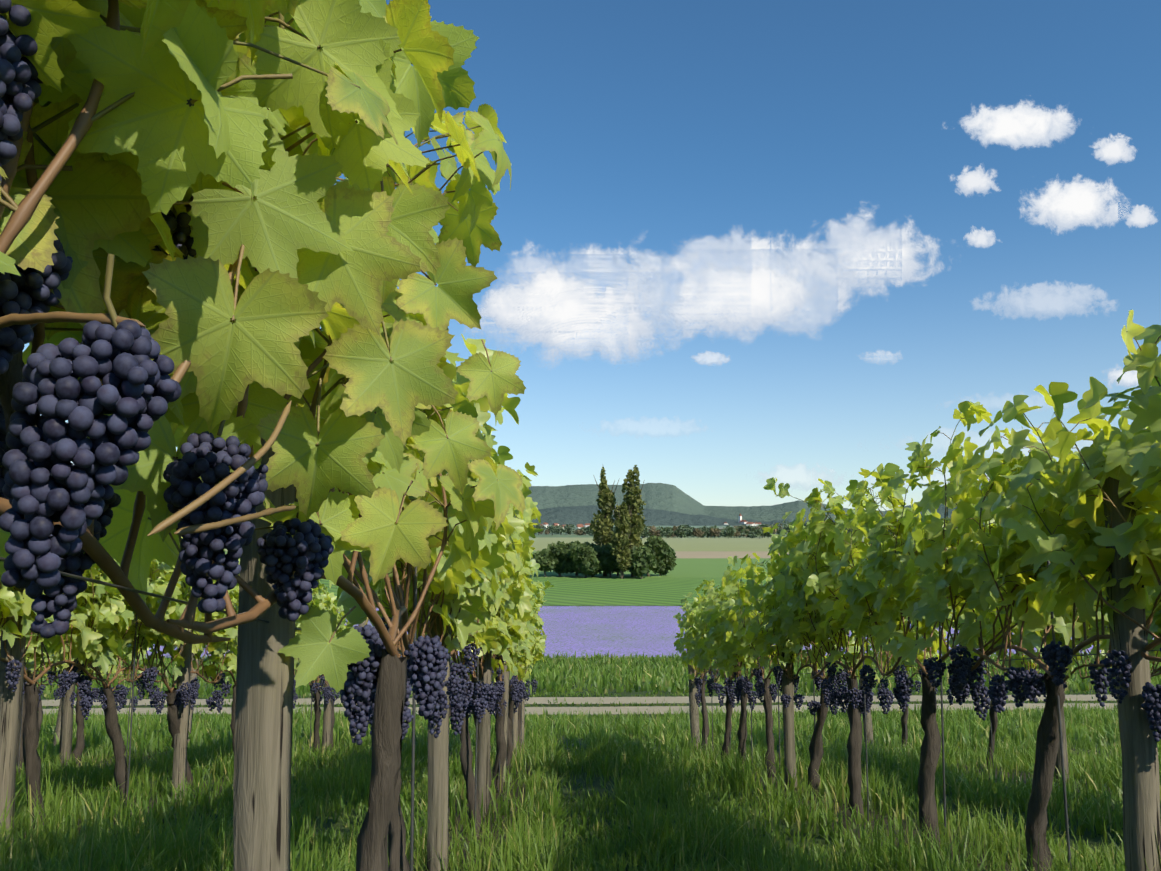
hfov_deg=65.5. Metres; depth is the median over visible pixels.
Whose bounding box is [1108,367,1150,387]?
cloud
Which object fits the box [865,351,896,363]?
cloud
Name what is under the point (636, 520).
copse tree
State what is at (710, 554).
brown field
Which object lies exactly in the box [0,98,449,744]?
grape bunches
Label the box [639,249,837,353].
cloud
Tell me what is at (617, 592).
crop field
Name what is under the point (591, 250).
cloud
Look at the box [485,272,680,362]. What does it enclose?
cloud
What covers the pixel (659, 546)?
copse tree
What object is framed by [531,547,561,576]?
copse tree
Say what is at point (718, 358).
cloud
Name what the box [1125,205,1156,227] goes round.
cloud
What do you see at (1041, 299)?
cloud
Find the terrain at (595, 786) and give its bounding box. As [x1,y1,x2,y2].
[5,526,1160,870]
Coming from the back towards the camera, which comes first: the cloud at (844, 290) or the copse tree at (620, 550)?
the cloud at (844, 290)
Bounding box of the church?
[739,513,746,523]
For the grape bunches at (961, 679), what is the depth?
4.03 m
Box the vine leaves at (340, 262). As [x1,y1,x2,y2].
[0,0,525,692]
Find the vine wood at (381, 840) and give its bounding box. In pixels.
[0,0,1160,870]
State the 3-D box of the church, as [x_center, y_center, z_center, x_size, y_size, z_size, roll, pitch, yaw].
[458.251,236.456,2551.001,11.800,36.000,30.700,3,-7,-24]
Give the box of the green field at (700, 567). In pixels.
[99,558,864,577]
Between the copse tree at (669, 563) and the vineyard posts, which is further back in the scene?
the copse tree at (669, 563)
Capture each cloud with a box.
[471,244,702,364]
[480,268,626,357]
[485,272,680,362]
[572,229,885,361]
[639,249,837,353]
[692,351,729,364]
[778,210,942,295]
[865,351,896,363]
[950,166,1000,195]
[960,101,1074,148]
[965,228,999,247]
[975,284,1114,315]
[1020,175,1129,233]
[1092,133,1135,164]
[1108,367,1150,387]
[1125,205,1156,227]
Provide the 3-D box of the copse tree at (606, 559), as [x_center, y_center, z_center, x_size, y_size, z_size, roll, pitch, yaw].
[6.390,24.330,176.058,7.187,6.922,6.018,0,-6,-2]
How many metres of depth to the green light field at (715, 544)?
639.07 m
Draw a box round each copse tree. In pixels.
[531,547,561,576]
[547,541,576,575]
[562,540,586,575]
[567,543,600,577]
[570,541,602,576]
[589,467,618,575]
[597,543,619,576]
[609,502,632,578]
[621,465,646,576]
[628,546,656,578]
[643,535,671,575]
[652,548,676,575]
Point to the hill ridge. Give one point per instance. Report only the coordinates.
(576, 515)
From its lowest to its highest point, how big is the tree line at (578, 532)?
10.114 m
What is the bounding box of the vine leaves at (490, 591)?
[0,177,1160,681]
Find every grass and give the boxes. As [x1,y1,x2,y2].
[0,778,1160,870]
[35,650,1160,696]
[38,688,1160,757]
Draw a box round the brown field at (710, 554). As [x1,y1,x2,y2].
[675,551,788,557]
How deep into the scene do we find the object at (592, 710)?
20.85 m
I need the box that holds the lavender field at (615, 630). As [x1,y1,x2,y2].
[146,606,1153,658]
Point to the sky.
(658, 127)
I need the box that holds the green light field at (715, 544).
[224,538,1008,550]
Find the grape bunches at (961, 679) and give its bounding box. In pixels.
[5,617,1160,741]
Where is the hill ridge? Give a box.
[514,505,984,525]
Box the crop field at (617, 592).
[178,578,888,605]
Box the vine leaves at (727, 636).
[0,537,1160,686]
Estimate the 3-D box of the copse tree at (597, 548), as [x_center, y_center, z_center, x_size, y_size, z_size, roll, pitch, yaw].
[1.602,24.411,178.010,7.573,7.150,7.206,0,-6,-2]
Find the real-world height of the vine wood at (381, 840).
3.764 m
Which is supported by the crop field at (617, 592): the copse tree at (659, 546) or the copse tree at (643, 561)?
the copse tree at (643, 561)
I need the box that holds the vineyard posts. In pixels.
[0,404,1160,870]
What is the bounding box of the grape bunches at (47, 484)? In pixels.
[0,0,181,588]
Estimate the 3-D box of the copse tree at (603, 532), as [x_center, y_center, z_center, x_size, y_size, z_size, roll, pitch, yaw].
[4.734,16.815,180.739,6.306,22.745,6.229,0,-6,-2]
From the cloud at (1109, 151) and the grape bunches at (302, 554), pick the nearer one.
the grape bunches at (302, 554)
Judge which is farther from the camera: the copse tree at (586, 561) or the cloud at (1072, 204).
the cloud at (1072, 204)
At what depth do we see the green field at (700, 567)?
205.33 m
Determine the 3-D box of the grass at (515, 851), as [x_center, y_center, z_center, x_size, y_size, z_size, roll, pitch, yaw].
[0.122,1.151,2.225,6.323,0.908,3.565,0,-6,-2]
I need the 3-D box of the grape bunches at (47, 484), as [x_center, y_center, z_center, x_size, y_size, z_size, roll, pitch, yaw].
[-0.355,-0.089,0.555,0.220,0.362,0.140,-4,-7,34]
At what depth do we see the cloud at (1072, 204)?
14892.23 m
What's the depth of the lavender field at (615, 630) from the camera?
76.61 m
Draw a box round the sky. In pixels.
[23,0,1160,510]
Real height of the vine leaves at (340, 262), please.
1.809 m
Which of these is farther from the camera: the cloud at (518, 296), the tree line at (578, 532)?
the cloud at (518, 296)
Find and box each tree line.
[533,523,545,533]
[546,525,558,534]
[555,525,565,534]
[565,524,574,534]
[574,530,585,535]
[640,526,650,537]
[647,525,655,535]
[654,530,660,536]
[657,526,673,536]
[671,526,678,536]
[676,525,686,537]
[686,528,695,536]
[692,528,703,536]
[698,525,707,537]
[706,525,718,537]
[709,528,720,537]
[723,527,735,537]
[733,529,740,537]
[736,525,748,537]
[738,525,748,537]
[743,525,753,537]
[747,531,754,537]
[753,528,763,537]
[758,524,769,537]
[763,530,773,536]
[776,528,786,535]
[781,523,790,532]
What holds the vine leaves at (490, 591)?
attached to the vine wood at (381, 840)
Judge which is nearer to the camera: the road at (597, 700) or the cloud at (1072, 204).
the road at (597, 700)
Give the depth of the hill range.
3298.37 m
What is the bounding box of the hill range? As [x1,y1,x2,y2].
[527,483,982,521]
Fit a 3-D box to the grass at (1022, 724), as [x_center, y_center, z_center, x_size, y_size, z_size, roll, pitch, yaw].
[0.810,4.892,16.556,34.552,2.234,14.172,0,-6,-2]
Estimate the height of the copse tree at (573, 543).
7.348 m

